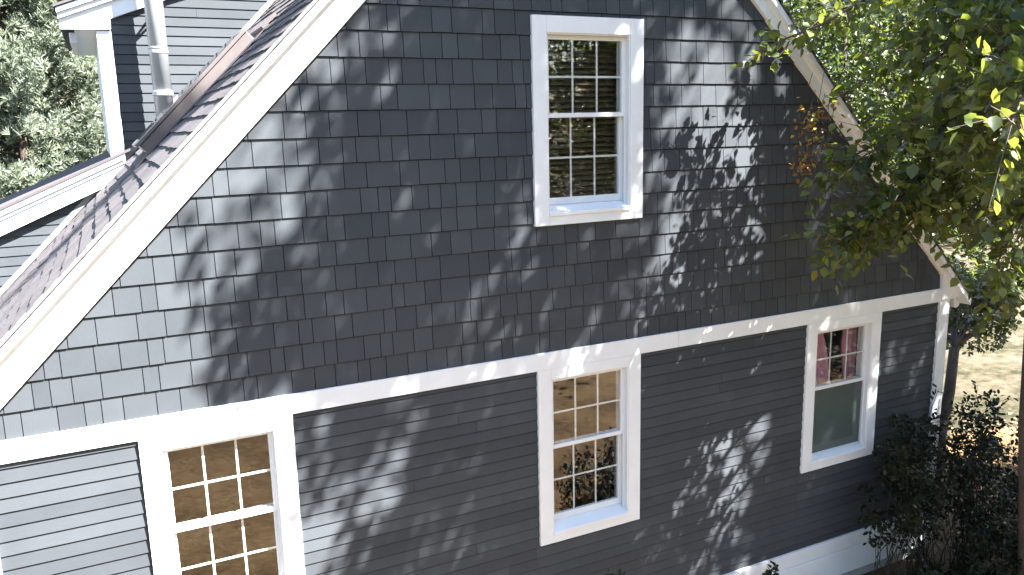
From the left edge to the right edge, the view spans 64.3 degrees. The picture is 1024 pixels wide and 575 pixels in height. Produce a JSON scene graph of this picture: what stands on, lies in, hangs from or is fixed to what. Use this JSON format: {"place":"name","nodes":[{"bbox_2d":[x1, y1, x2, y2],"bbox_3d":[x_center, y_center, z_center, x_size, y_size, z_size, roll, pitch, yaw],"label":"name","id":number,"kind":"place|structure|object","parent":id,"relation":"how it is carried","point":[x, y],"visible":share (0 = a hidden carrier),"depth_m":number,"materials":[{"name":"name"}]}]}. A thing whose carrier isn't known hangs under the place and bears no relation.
{"place":"outdoors","nodes":[
{"label":"outdoors","id":0,"kind":"place"},
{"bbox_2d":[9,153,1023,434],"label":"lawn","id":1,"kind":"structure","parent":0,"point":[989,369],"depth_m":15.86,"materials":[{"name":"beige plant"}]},
{"bbox_2d":[0,4,100,170],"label":"pine tree","id":2,"kind":"object","parent":1,"relation":"on","point":[66,102],"visible":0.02,"depth_m":22.13,"materials":[{"name":"green plant"}]},
{"bbox_2d":[0,0,106,199],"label":"pine tree","id":3,"kind":"object","parent":1,"relation":"on","point":[30,74],"visible":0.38,"depth_m":17.11,"materials":[{"name":"green plant"}]},
{"bbox_2d":[38,44,105,157],"bbox_3d":[-10.593,-5.881,24.034,10.919,13.273,9.291,-4,12,-12],"label":"pine tree","id":4,"kind":"object","parent":1,"relation":"on","point":[55,95],"depth_m":21.65,"materials":[{"name":"green plant"}]},
{"bbox_2d":[0,0,971,574],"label":"house","id":5,"kind":"structure","parent":1,"relation":"on","point":[320,288],"depth_m":6.48,"materials":[{"name":"grey paint"}]},
{"bbox_2d":[138,414,304,574],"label":"window","id":6,"kind":"structure","parent":5,"relation":"in","point":[163,528],"depth_m":5.68,"materials":[{"name":"white paint"}]},
{"bbox_2d":[548,41,615,197],"bbox_3d":[0.518,-1.360,6.651,0.808,1.345,0.046,-7,12,-26],"label":"window blind","id":7,"kind":"object","parent":5,"relation":"attached to","point":[606,122],"depth_m":6.68,"materials":[{"name":"brown wood"}]},
{"bbox_2d":[530,14,643,226],"bbox_3d":[0.589,-1.323,6.515,1.016,1.592,0.172,-7,12,-26],"label":"window","id":8,"kind":"structure","parent":5,"relation":"in","point":[628,34],"depth_m":6.52,"materials":[{"name":"white paint"}]},
{"bbox_2d":[536,354,640,545],"bbox_3d":[0.652,1.377,7.054,1.015,1.548,0.166,-7,12,-26],"label":"window","id":9,"kind":"structure","parent":5,"relation":"in","point":[622,508],"depth_m":7.08,"materials":[{"name":"white paint"}]},
{"bbox_2d":[815,333,828,383],"bbox_3d":[3.109,0.671,8.358,0.530,0.710,0.048,-7,12,-26],"label":"curtain","id":10,"kind":"object","parent":5,"relation":"hanging from","point":[822,368],"visible":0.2,"depth_m":8.42,"materials":[{"name":"pink fabric"}]},
{"bbox_2d":[800,312,881,473],"bbox_3d":[3.331,1.053,8.352,1.027,1.548,0.166,-7,12,-26],"label":"window","id":11,"kind":"structure","parent":5,"relation":"in","point":[838,423],"depth_m":8.40,"materials":[{"name":"white paint"}]},
{"bbox_2d":[840,327,857,378],"bbox_3d":[3.542,0.614,8.590,0.220,0.710,0.048,-7,12,-26],"label":"curtain","id":12,"kind":"object","parent":5,"relation":"hanging from","point":[851,347],"visible":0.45,"depth_m":8.61,"materials":[{"name":"pink fabric"}]},
{"bbox_2d":[782,0,960,148],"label":"woodland tree","id":13,"kind":"object","parent":1,"relation":"on","point":[794,3],"visible":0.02,"depth_m":36.05,"materials":[{"name":"green plant"}]},
{"bbox_2d":[791,0,968,163],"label":"woodland tree","id":14,"kind":"object","parent":1,"relation":"on","point":[849,52],"visible":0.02,"depth_m":48.78,"materials":[{"name":"green plant"}]},
{"bbox_2d":[799,0,967,143],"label":"woodland tree","id":15,"kind":"object","parent":1,"relation":"on","point":[897,50],"visible":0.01,"depth_m":52.91,"materials":[{"name":"green plant"}]},
{"bbox_2d":[784,0,994,170],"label":"woodland tree","id":16,"kind":"object","parent":1,"relation":"on","point":[844,44],"visible":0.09,"depth_m":30.07,"materials":[{"name":"green plant"}]},
{"bbox_2d":[790,0,1021,243],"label":"woodland tree","id":17,"kind":"object","parent":1,"relation":"on","point":[892,107],"visible":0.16,"depth_m":29.16,"materials":[{"name":"green plant"}]},
{"bbox_2d":[838,2,1015,206],"bbox_3d":[21.930,-11.020,39.347,16.583,15.763,17.914,-7,12,-26],"label":"woodland tree","id":18,"kind":"object","parent":1,"relation":"on","point":[899,75],"visible":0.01,"depth_m":39.69,"materials":[{"name":"green plant"}]},
{"bbox_2d":[861,20,1017,205],"bbox_3d":[22.473,-9.489,34.337,15.520,14.645,15.988,-2,11,-1],"label":"woodland tree","id":19,"kind":"object","parent":1,"relation":"on","point":[896,78],"visible":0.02,"depth_m":35.52,"materials":[{"name":"green plant"}]},
{"bbox_2d":[907,50,1020,229],"bbox_3d":[23.495,-9.461,31.317,16.583,15.763,17.914,8,14,38],"label":"woodland tree","id":20,"kind":"object","parent":1,"relation":"on","point":[939,72],"depth_m":32.45,"materials":[{"name":"green plant"}]},
{"bbox_2d":[944,234,1023,307],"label":"round bush","id":21,"kind":"object","parent":1,"relation":"on","point":[976,249],"visible":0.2,"depth_m":21.07,"materials":[{"name":"green plant"}]},
{"bbox_2d":[862,427,1017,574],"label":"bare ground","id":22,"kind":"structure","parent":0,"point":[938,542],"depth_m":9.75,"materials":[{"name":"brown soil"}]},
{"bbox_2d":[604,568,624,574],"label":"shrub","id":23,"kind":"object","parent":22,"relation":"on","point":[619,571],"visible":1,"depth_m":6.66,"materials":[{"name":"green plant"}]},
{"bbox_2d":[762,561,778,574],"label":"shrub","id":24,"kind":"object","parent":22,"relation":"on","point":[769,571],"visible":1,"depth_m":7.64,"materials":[{"name":"green plant"}]},
{"bbox_2d":[728,0,1023,574],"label":"leafy tree","id":25,"kind":"object","parent":22,"relation":"on","point":[956,146],"visible":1,"depth_m":5.95,"materials":[{"name":"green plant"}]},
{"bbox_2d":[789,69,855,189],"bbox_3d":[2.537,-1.288,6.683,0.469,0.985,0.430,4,13,27],"label":"creeper","id":26,"kind":"object","parent":25,"relation":"hanging from","point":[800,167],"visible":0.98,"depth_m":6.73,"materials":[{"name":"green plant"}]},
{"bbox_2d":[853,439,946,574],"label":"shrub","id":27,"kind":"object","parent":22,"relation":"on","point":[905,522],"visible":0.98,"depth_m":8.14,"materials":[{"name":"green plant"}]},
{"bbox_2d":[872,384,981,574],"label":"shrub","id":28,"kind":"object","parent":22,"relation":"on","point":[929,446],"visible":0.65,"depth_m":8.39,"materials":[{"name":"green plant"}]},
{"bbox_2d":[901,552,988,574],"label":"shrub","id":29,"kind":"object","parent":22,"relation":"on","point":[940,571],"visible":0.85,"depth_m":8.15,"materials":[{"name":"green plant"}]},
{"bbox_2d":[929,380,1018,574],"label":"shrub","id":30,"kind":"object","parent":22,"relation":"on","point":[969,505],"visible":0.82,"depth_m":8.61,"materials":[{"name":"green plant"}]},
{"bbox_2d":[935,409,1017,558],"bbox_3d":[5.334,2.244,9.242,1.098,1.735,1.076,3,12,22],"label":"shrub","id":31,"kind":"object","parent":22,"relation":"on","point":[1015,491],"visible":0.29,"depth_m":9.12,"materials":[{"name":"green plant"}]},
{"bbox_2d":[934,260,1022,515],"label":"ornamental tree","id":32,"kind":"object","parent":22,"relation":"on","point":[960,325],"visible":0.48,"depth_m":10.45,"materials":[{"name":"green plant"}]},
{"bbox_2d":[935,502,1022,574],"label":"shrub","id":33,"kind":"object","parent":22,"relation":"on","point":[1000,546],"visible":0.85,"depth_m":8.11,"materials":[{"name":"green plant"}]},
{"bbox_2d":[943,411,1017,564],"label":"fallen leaves","id":34,"kind":"object","parent":22,"relation":"on","point":[993,462],"visible":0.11,"depth_m":12.11,"materials":[{"name":"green plant"}]},
{"bbox_2d":[964,475,1017,564],"bbox_3d":[5.530,2.606,8.510,1.241,1.300,0.990,-2,11,-5],"label":"shrub","id":35,"kind":"object","parent":22,"relation":"on","point":[1013,505],"visible":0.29,"depth_m":8.51,"materials":[{"name":"green plant"}]},
{"bbox_2d":[997,463,1017,512],"bbox_3d":[6.306,2.520,9.833,0.852,0.916,0.988,-7,12,-26],"label":"shrub","id":36,"kind":"object","parent":22,"relation":"on","point":[1007,486],"visible":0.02,"depth_m":10.07,"materials":[{"name":"green plant"}]}
]}

